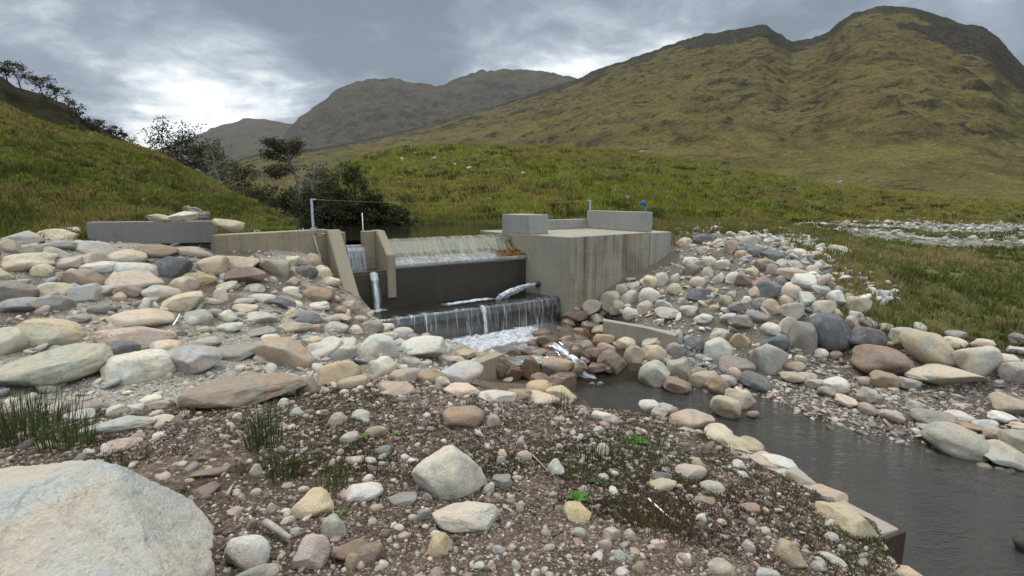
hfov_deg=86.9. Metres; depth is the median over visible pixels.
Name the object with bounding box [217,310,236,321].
stone
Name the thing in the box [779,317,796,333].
stone
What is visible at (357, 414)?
stone
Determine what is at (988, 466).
bed stones
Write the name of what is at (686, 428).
stone
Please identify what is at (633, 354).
stone
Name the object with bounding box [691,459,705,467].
stone
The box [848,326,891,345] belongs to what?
boulder
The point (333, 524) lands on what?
stone
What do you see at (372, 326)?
stone
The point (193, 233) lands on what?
wall
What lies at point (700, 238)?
stone
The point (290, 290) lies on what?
stone
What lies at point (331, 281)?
stone
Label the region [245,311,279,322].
boulder
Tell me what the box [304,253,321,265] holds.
stone
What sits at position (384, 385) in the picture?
boulder
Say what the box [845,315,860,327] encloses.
stone
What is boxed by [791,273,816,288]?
stone
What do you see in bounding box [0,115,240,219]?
hillside
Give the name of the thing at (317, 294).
boulder
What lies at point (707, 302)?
stone
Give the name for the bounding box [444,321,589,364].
splash water
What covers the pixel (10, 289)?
boulder
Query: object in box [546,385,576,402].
boulder
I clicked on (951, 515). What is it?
pool water
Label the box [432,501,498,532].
boulder
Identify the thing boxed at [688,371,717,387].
stone
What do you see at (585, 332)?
stone
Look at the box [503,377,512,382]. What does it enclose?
stone
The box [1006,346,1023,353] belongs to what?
stone
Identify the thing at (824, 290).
stone
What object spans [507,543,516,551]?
stone
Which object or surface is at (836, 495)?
boulder
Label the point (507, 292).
side jet
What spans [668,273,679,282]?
stone
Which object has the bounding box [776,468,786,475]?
stone
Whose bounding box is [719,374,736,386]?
stone
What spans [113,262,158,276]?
boulder
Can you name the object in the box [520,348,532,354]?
stone
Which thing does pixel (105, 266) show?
boulder
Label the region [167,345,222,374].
boulder
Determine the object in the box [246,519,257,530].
stone
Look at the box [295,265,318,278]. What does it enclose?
stone
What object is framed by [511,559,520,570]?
stone
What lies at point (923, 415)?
boulder
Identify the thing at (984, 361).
boulder
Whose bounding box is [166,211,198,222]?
boulder
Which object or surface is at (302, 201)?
bush
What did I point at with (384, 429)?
stone
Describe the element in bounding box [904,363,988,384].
boulder
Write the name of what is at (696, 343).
stone
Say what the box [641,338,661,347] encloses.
stone
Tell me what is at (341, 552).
boulder
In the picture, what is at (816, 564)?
gravel
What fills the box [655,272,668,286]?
stone
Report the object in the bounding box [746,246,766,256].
stone
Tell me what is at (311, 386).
stone
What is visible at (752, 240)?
stone
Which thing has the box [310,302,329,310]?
stone
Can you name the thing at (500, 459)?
stone
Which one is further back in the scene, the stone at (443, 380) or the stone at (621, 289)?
the stone at (621, 289)
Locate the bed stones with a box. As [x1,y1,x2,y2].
[704,391,1015,473]
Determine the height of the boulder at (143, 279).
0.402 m
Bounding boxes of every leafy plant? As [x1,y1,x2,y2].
[565,491,588,501]
[589,476,602,484]
[629,434,648,443]
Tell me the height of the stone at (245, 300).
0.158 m
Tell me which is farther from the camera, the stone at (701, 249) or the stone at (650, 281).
the stone at (701, 249)
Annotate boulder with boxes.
[0,230,44,243]
[0,252,58,271]
[0,280,39,300]
[0,297,38,311]
[0,326,27,355]
[0,343,114,386]
[0,459,214,575]
[14,318,85,346]
[26,295,76,310]
[36,282,73,296]
[37,229,79,240]
[40,240,77,249]
[43,246,74,258]
[53,256,83,268]
[60,269,105,285]
[66,283,104,301]
[73,240,116,254]
[78,261,114,272]
[79,415,156,433]
[80,253,107,263]
[94,326,176,348]
[99,349,176,384]
[104,270,165,288]
[105,308,175,326]
[106,341,140,354]
[106,437,142,450]
[107,249,147,262]
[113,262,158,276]
[133,244,178,257]
[140,285,181,299]
[148,339,184,350]
[152,256,192,277]
[161,291,204,310]
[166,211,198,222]
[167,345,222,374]
[168,276,199,292]
[175,246,213,257]
[177,373,306,409]
[182,272,217,285]
[189,466,228,478]
[196,255,228,275]
[212,218,244,231]
[217,342,257,360]
[223,266,265,283]
[224,534,270,569]
[226,256,259,269]
[237,563,279,575]
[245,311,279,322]
[255,337,313,367]
[259,258,290,277]
[264,297,295,308]
[279,322,313,332]
[289,487,333,518]
[292,534,330,568]
[293,313,321,323]
[303,286,332,301]
[307,337,356,359]
[311,336,343,357]
[317,360,362,385]
[329,538,368,560]
[336,374,369,389]
[345,482,383,502]
[355,541,384,564]
[360,333,397,356]
[378,380,397,391]
[380,381,414,395]
[386,491,416,506]
[389,368,421,381]
[399,335,447,357]
[411,445,486,499]
[417,369,445,383]
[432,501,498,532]
[441,360,483,383]
[442,405,483,427]
[444,382,480,394]
[478,390,504,399]
[482,390,516,402]
[526,380,552,392]
[527,390,559,404]
[541,357,572,375]
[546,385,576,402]
[548,372,576,393]
[563,501,591,522]
[597,349,626,373]
[638,359,670,386]
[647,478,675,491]
[662,376,691,393]
[669,409,715,429]
[675,463,706,479]
[703,337,733,359]
[706,426,733,443]
[710,395,741,418]
[718,355,756,373]
[728,437,753,453]
[739,436,764,452]
[740,371,771,391]
[748,454,778,468]
[750,343,787,374]
[760,453,797,468]
[774,538,808,568]
[775,267,807,281]
[785,467,816,485]
[788,320,817,353]
[806,312,851,350]
[808,483,848,502]
[814,501,879,538]
[817,551,847,567]
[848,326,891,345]
[850,344,913,375]
[891,564,922,575]
[899,329,955,366]
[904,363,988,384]
[909,408,957,423]
[921,421,990,461]
[952,345,1002,375]
[955,421,982,432]
[984,439,1023,471]
[988,392,1023,414]
[997,361,1023,384]
[997,429,1023,453]
[1012,536,1023,552]
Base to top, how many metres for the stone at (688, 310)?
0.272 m
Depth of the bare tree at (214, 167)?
26.91 m
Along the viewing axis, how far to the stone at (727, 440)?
5.01 m
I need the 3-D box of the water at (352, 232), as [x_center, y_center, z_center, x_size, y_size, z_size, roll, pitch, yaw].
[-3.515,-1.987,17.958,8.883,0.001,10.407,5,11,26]
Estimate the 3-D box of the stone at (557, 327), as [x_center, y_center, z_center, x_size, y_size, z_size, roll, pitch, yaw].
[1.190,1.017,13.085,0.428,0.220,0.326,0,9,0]
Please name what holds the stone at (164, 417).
on the rocks at (630, 371)
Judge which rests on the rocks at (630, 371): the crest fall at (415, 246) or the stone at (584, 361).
the stone at (584, 361)
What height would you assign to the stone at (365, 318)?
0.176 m
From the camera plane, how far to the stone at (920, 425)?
8.18 m
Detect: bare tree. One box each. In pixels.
[196,137,255,186]
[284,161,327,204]
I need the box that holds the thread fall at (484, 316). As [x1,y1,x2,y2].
[481,305,486,332]
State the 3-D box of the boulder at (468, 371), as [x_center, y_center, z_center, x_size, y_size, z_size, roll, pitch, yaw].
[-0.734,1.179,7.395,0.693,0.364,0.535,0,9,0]
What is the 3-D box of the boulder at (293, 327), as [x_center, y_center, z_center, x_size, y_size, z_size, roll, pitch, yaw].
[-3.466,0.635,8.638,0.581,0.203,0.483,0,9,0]
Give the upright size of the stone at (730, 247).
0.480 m
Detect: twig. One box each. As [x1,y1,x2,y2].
[225,483,233,496]
[261,518,291,539]
[530,452,548,471]
[648,498,672,518]
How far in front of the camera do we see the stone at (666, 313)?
12.27 m
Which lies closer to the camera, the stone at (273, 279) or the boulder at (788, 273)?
the stone at (273, 279)
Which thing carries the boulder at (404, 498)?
on the rocks at (630, 371)
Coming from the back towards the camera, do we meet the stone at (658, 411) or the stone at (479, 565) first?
the stone at (658, 411)
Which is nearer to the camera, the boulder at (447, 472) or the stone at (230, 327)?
the boulder at (447, 472)
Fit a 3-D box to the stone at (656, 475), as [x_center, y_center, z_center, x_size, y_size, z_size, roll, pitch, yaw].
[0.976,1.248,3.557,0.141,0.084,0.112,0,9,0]
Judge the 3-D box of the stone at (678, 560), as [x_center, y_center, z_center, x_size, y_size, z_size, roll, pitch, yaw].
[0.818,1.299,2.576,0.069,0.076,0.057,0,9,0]
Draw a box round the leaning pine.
[255,135,311,215]
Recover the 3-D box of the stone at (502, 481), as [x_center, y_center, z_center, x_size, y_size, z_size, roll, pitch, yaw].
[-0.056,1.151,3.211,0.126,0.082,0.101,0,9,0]
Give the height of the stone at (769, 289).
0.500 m
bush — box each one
[233,183,264,198]
[242,184,282,212]
[255,178,305,213]
[284,186,331,225]
[302,200,352,243]
[306,166,343,195]
[314,180,365,244]
[338,160,373,197]
[341,185,396,225]
[382,205,419,225]
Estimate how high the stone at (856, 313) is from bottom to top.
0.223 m
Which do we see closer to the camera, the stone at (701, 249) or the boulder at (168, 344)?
the boulder at (168, 344)
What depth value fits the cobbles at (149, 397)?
7.25 m
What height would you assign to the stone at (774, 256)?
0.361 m
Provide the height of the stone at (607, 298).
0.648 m
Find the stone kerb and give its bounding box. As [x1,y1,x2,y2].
[603,319,677,348]
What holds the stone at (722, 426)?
on the bank edging
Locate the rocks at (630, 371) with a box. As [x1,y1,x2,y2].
[0,207,1023,575]
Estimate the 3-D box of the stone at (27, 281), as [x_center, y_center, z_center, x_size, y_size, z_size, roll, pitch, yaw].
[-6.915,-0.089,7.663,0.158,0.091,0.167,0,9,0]
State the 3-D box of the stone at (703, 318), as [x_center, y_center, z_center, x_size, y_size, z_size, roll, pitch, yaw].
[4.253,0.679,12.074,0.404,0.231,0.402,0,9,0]
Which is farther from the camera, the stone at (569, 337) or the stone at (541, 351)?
the stone at (569, 337)
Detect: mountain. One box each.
[155,118,291,177]
[216,5,1023,200]
[282,68,576,150]
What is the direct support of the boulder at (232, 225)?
on the rocks at (630, 371)
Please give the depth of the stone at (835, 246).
14.04 m
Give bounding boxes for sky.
[0,0,1023,149]
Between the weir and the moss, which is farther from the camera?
the weir
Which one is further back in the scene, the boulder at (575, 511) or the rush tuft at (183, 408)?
the rush tuft at (183, 408)
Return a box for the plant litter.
[2,375,893,575]
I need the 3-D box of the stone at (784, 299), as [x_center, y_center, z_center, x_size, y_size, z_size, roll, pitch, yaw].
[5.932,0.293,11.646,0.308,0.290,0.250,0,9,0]
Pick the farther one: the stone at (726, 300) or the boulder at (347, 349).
the stone at (726, 300)
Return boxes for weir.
[353,249,526,309]
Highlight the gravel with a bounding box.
[0,375,897,575]
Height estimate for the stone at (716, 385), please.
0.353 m
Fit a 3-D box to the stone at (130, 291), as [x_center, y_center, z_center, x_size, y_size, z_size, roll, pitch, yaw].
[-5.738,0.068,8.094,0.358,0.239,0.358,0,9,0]
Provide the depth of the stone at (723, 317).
11.78 m
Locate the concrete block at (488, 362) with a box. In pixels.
[472,352,504,379]
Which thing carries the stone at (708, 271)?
on the rocks at (630, 371)
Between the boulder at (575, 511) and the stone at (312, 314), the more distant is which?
the stone at (312, 314)
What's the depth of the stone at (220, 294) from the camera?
8.67 m
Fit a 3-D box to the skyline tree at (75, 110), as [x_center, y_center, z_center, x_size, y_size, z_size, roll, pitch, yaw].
[-30.480,-11.936,37.853,1.695,2.267,1.354,0,9,0]
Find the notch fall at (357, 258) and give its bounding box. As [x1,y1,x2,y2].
[346,244,366,271]
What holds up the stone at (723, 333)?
on the rocks at (630, 371)
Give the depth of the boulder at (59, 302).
7.15 m
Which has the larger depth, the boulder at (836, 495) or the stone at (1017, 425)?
the stone at (1017, 425)
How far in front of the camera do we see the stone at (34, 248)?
8.25 m
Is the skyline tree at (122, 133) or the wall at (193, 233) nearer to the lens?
the wall at (193, 233)
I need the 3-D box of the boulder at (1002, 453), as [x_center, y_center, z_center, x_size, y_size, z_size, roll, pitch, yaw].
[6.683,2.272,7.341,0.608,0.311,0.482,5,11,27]
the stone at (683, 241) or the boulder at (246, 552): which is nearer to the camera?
the boulder at (246, 552)
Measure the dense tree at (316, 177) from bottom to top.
3.303 m
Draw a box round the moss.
[0,377,899,575]
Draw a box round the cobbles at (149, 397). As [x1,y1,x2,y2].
[0,230,495,411]
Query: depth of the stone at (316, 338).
8.13 m
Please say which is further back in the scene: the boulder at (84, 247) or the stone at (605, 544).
the boulder at (84, 247)
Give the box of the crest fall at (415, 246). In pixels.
[388,234,515,256]
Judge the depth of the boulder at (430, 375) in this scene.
6.82 m
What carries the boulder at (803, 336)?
on the rocks at (630, 371)
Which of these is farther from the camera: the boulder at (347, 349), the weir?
the weir
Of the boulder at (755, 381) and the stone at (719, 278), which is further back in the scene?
the stone at (719, 278)
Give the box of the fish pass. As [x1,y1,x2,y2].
[341,231,386,298]
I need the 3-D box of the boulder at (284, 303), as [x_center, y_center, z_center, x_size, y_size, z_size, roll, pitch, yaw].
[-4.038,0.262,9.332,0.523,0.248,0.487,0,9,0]
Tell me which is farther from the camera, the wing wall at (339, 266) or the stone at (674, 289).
the stone at (674, 289)
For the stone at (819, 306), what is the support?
on the rocks at (630, 371)
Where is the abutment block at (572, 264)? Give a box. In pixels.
[480,210,670,314]
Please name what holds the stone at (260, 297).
on the rocks at (630, 371)
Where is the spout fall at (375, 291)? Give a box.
[372,272,379,309]
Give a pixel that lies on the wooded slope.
(32, 104)
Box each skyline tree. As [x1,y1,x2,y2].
[0,60,35,91]
[0,66,17,81]
[20,74,58,98]
[38,83,72,106]
[59,96,77,111]
[66,101,90,128]
[74,116,96,128]
[91,118,107,131]
[101,125,124,139]
[115,127,138,141]
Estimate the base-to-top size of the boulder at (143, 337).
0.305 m
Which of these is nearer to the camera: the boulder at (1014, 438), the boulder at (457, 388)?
the boulder at (457, 388)
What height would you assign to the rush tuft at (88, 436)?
0.337 m
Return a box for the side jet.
[497,283,535,299]
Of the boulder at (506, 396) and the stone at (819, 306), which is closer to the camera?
the boulder at (506, 396)
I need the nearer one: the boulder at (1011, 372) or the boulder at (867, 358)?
the boulder at (1011, 372)
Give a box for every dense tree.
[136,115,218,175]
[180,140,242,184]
[212,151,264,193]
[301,164,339,191]
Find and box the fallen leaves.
[493,248,524,256]
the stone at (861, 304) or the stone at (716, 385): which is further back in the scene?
the stone at (861, 304)
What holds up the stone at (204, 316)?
on the rocks at (630, 371)
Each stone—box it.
[0,239,21,253]
[0,269,14,280]
[16,279,31,283]
[20,243,42,252]
[29,264,55,276]
[62,408,95,418]
[65,227,82,232]
[65,314,91,322]
[81,401,108,409]
[86,304,117,313]
[101,285,116,295]
[102,326,125,329]
[105,404,128,415]
[111,292,126,301]
[114,285,142,297]
[127,402,145,411]
[143,297,158,301]
[144,397,175,408]
[145,214,171,222]
[153,414,173,421]
[171,330,187,335]
[183,309,213,323]
[191,337,220,345]
[192,481,220,495]
[204,298,223,304]
[213,288,228,300]
[215,281,239,290]
[216,322,244,332]
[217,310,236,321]
[226,506,243,515]
[231,304,258,312]
[234,298,255,303]
[245,283,264,292]
[246,326,275,335]
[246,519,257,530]
[249,293,276,302]
[249,464,262,475]
[250,488,261,494]
[260,333,279,338]
[263,366,272,372]
[266,503,277,512]
[270,276,277,282]
[280,515,294,523]
[282,286,299,294]
[285,308,298,315]
[286,256,306,265]
[286,277,300,285]
[290,527,300,535]
[292,294,302,298]
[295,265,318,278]
[295,375,318,393]
[301,338,315,345]
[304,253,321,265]
[307,312,321,323]
[308,336,322,341]
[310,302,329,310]
[313,324,324,332]
[316,265,332,279]
[319,301,329,305]
[320,267,327,276]
[321,513,346,539]
[323,276,340,286]
[323,287,335,302]
[324,321,348,332]
[327,315,340,321]
[328,412,346,425]
[334,306,346,313]
[334,313,352,323]
[340,300,356,312]
[340,431,359,442]
[345,456,361,463]
[345,553,358,570]
[348,326,362,334]
[351,409,370,420]
[354,315,367,320]
[360,320,384,332]
[365,426,386,433]
[367,426,384,437]
[370,504,383,512]
[371,356,396,375]
[375,445,390,454]
[382,331,398,338]
[383,323,394,329]
[392,327,412,331]
[394,338,405,345]
[394,524,404,530]
[397,330,416,336]
[398,532,410,539]
[416,509,431,519]
[427,532,452,557]
[435,376,450,385]
[446,343,456,349]
[446,356,464,362]
[456,349,475,358]
[474,561,484,568]
[483,482,494,493]
[486,414,499,426]
[487,560,495,570]
[492,474,512,488]
[496,357,510,378]
[497,456,504,463]
[498,449,506,455]
[501,347,521,354]
[503,364,522,380]
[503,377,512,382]
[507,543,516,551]
[508,389,530,399]
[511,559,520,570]
[516,437,523,444]
[516,501,523,511]
[517,450,531,460]
[519,356,539,380]
[519,389,531,401]
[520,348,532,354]
[526,339,539,345]
[527,328,552,337]
[529,372,549,381]
[531,568,539,575]
[532,348,549,355]
[536,334,561,345]
[541,525,550,535]
[543,342,557,348]
[545,350,564,355]
[547,458,564,474]
[554,325,569,329]
[555,505,563,510]
[558,344,568,350]
[560,318,575,326]
[560,334,575,340]
[561,310,587,321]
[568,344,590,360]
[568,363,584,376]
[572,327,590,338]
[573,527,586,539]
[574,357,589,366]
[580,320,598,331]
[581,299,601,315]
[581,340,593,348]
[583,554,590,559]
[585,362,606,373]
[586,347,600,362]
[590,313,604,323]
[591,325,602,334]
[591,410,617,422]
[592,338,604,346]
[593,334,614,343]
[595,443,608,456]
[597,342,615,352]
[597,539,611,549]
[599,309,606,315]
[600,291,620,312]
[603,526,619,540]
[604,364,612,373]
[609,300,624,315]
[612,337,636,348]
[613,549,625,562]
[616,284,627,294]
[621,290,637,303]
[622,307,638,320]
[623,345,643,362]
[624,528,636,540]
[626,281,640,290]
[632,561,645,575]
[637,300,653,314]
[638,399,658,413]
[639,277,646,287]
[639,287,660,302]
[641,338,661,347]
[642,275,657,288]
[642,344,666,361]
[649,472,671,478]
[650,539,664,549]
[651,407,666,417]
[654,307,680,318]
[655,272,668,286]
[656,300,672,307]
[659,402,678,415]
[666,342,687,357]
[666,358,691,381]
[667,283,682,294]
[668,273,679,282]
[669,264,683,276]
[672,540,679,547]
[675,330,682,343]
[676,553,690,564]
[677,237,693,246]
[677,298,687,304]
[678,305,697,316]
[678,552,691,566]
[680,427,695,432]
[682,257,698,265]
[682,335,704,351]
[685,264,699,275]
[686,288,710,301]
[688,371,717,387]
[689,276,705,287]
[691,367,707,374]
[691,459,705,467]
[693,233,714,243]
[693,313,712,323]
[695,495,714,505]
[696,246,709,254]
[696,513,706,522]
[699,480,724,495]
[702,256,715,265]
[702,266,713,277]
[702,276,709,282]
[703,299,712,304]
[704,377,730,393]
[704,423,732,433]
[707,287,718,292]
[707,557,735,575]
[709,305,719,309]
[709,328,729,338]
[710,238,724,246]
[713,273,724,282]
[715,259,729,268]
[716,518,726,524]
[718,295,732,305]
[719,313,735,320]
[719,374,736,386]
[720,307,729,312]
[722,240,738,254]
[723,434,737,444]
[724,388,753,409]
[725,271,738,283]
[726,291,735,297]
[726,367,741,381]
[727,315,752,327]
[728,301,745,311]
[729,333,750,347]
[732,459,746,470]
[734,250,747,257]
[734,273,750,285]
[739,502,760,512]
[741,235,761,245]
[741,539,755,553]
[743,296,750,301]
[745,267,758,275]
[745,309,769,321]
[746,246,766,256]
[746,411,759,417]
[747,286,760,296]
[751,275,769,286]
[752,297,765,309]
[753,451,768,454]
[754,258,775,270]
[755,567,780,575]
[756,280,782,297]
[759,250,784,261]
[760,298,780,314]
[760,322,781,335]
[760,335,789,350]
[766,264,777,275]
[774,275,788,284]
[776,259,789,267]
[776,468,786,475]
[778,295,793,304]
[779,283,801,298]
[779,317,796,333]
[779,371,805,382]
[780,303,804,320]
[783,361,805,372]
[787,260,803,269]
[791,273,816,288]
[792,248,805,255]
[794,355,805,362]
[797,291,815,306]
[798,372,817,379]
[801,251,821,256]
[804,379,822,388]
[806,265,820,273]
[810,284,820,292]
[810,300,836,313]
[814,348,828,357]
[817,386,836,396]
[820,285,830,294]
[822,376,849,393]
[825,290,845,304]
[828,245,849,253]
[829,350,842,359]
[832,286,843,292]
[832,309,842,317]
[835,393,857,407]
[837,544,845,550]
[844,296,872,314]
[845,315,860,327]
[848,310,863,316]
[856,376,870,385]
[856,387,877,403]
[858,317,878,327]
[858,402,878,415]
[869,370,900,387]
[878,409,905,423]
[879,323,893,330]
[887,341,893,347]
[887,556,896,565]
[888,327,911,345]
[898,376,923,388]
[905,400,924,411]
[913,322,926,330]
[915,422,926,428]
[943,410,976,422]
[944,330,967,339]
[944,336,968,348]
[970,338,995,346]
[970,419,998,427]
[981,426,1001,439]
[987,410,1016,423]
[1000,353,1020,363]
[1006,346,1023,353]
[1008,333,1023,344]
[1008,421,1023,428]
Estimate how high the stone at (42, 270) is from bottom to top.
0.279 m
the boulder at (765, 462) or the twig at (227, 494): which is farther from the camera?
the boulder at (765, 462)
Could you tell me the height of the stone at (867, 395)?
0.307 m
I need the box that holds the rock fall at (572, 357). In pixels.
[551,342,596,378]
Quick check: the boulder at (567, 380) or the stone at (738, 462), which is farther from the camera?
the boulder at (567, 380)
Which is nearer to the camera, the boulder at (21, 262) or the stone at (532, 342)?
the boulder at (21, 262)
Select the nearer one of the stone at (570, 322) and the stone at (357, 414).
the stone at (357, 414)
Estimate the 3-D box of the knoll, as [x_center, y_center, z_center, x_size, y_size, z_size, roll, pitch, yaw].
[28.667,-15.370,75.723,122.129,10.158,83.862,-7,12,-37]
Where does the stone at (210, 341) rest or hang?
on the rocks at (630, 371)
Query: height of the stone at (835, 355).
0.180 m
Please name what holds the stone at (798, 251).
on the rocks at (630, 371)
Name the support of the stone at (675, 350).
on the rocks at (630, 371)
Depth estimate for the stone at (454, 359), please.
9.03 m
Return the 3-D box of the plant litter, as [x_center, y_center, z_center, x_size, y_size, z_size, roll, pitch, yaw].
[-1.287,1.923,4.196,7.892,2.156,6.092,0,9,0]
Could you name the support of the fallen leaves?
on the weir
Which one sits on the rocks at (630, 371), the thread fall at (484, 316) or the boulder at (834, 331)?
the boulder at (834, 331)
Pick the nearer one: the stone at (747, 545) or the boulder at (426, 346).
the stone at (747, 545)
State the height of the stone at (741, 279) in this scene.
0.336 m
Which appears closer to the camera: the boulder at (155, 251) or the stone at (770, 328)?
the boulder at (155, 251)
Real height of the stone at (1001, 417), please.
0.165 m
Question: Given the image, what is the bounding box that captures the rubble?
[800,219,1023,246]
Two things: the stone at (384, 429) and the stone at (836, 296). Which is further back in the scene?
the stone at (836, 296)
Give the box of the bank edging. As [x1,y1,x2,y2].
[703,431,905,564]
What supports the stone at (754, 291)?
on the rocks at (630, 371)
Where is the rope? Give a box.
[302,227,323,257]
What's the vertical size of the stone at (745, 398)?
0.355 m
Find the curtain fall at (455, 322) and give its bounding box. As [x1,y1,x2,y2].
[378,296,561,338]
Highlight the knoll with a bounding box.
[314,142,1023,222]
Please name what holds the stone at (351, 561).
on the rocks at (630, 371)
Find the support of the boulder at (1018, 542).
on the rocks at (630, 371)
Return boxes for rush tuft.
[0,367,99,447]
[0,387,50,448]
[19,400,100,453]
[168,400,195,415]
[236,394,286,453]
[261,432,314,484]
[309,462,348,494]
[456,397,482,409]
[549,389,576,411]
[580,436,621,467]
[612,417,680,461]
[615,487,706,548]
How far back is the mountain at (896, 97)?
306.54 m
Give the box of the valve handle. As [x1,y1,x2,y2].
[640,201,645,211]
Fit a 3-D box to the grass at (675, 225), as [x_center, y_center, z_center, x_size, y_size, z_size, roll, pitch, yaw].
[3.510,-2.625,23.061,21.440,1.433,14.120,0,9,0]
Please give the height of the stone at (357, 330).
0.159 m
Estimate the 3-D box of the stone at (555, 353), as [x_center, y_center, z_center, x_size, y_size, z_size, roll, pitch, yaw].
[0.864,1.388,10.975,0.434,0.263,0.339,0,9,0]
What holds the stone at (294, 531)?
on the rocks at (630, 371)
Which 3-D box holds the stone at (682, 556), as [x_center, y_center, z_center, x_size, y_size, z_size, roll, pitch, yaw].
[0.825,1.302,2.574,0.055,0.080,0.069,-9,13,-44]
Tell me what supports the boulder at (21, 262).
on the rocks at (630, 371)
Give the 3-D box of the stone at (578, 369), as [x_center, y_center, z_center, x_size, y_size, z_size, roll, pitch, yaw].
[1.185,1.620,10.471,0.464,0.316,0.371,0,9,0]
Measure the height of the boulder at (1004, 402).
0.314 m
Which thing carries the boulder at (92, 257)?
on the rocks at (630, 371)
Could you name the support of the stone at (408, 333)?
on the rocks at (630, 371)
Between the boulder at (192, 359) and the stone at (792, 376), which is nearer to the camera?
the boulder at (192, 359)
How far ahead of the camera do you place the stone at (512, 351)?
10.93 m
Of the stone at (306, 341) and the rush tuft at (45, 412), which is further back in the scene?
the stone at (306, 341)
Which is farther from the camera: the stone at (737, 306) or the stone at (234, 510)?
the stone at (737, 306)
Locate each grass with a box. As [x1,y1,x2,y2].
[347,211,852,245]
[691,215,1023,355]
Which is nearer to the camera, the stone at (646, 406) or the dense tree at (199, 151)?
the stone at (646, 406)
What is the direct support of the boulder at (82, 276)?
on the rocks at (630, 371)
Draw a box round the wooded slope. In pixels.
[0,76,122,139]
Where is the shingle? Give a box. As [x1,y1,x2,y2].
[650,345,1023,463]
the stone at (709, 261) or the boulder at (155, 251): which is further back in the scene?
the stone at (709, 261)
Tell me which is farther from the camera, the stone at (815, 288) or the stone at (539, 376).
the stone at (815, 288)
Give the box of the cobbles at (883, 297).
[686,225,908,305]
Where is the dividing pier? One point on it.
(385, 257)
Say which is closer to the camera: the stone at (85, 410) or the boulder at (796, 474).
the boulder at (796, 474)
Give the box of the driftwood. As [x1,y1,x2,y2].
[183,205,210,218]
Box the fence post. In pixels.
[310,199,315,229]
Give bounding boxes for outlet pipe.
[534,281,540,286]
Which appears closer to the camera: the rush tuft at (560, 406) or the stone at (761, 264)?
the rush tuft at (560, 406)
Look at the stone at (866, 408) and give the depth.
8.67 m
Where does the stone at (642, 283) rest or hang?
on the rocks at (630, 371)
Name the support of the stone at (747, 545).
on the rocks at (630, 371)
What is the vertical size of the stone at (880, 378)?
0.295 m
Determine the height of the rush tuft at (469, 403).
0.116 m
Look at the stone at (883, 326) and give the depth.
10.74 m
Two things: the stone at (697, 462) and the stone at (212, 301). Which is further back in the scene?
the stone at (212, 301)
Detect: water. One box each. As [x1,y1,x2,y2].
[298,223,501,240]
[373,292,548,317]
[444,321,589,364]
[575,381,1023,575]
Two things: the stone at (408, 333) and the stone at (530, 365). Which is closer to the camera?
the stone at (530, 365)
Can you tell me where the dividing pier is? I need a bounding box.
[371,230,396,297]
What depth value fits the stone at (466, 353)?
9.45 m
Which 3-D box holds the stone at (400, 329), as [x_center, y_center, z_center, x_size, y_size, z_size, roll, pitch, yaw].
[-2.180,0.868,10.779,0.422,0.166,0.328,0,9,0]
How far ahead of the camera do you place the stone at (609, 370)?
10.65 m
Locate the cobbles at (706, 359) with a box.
[574,227,838,366]
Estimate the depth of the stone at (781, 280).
12.05 m
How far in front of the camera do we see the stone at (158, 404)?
5.15 m
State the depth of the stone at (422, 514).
2.79 m
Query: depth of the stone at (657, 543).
2.66 m
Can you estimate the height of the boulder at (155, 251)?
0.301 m
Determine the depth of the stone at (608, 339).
12.06 m
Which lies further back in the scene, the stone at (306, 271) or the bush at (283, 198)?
the bush at (283, 198)
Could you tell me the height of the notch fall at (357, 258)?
0.609 m
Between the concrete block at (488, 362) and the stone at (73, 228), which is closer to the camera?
the concrete block at (488, 362)
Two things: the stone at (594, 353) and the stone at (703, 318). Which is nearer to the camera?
the stone at (594, 353)
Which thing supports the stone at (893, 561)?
on the rocks at (630, 371)
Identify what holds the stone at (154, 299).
on the rocks at (630, 371)
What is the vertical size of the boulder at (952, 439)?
0.448 m
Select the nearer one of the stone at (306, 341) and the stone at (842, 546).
the stone at (842, 546)
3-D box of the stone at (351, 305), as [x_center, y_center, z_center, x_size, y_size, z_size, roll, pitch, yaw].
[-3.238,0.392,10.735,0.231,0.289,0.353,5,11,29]
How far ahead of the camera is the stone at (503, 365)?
9.15 m
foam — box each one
[447,298,490,303]
[447,326,538,349]
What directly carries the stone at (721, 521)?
on the rocks at (630, 371)
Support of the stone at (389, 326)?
on the rocks at (630, 371)
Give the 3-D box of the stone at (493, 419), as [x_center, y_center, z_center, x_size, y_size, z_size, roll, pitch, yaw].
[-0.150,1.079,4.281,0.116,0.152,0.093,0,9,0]
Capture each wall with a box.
[86,220,216,249]
[210,229,327,264]
[326,229,359,298]
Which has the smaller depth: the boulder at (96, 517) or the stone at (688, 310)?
the boulder at (96, 517)
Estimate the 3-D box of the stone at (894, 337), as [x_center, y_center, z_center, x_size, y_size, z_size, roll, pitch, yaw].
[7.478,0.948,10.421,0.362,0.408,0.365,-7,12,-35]
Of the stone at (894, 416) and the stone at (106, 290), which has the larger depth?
the stone at (894, 416)

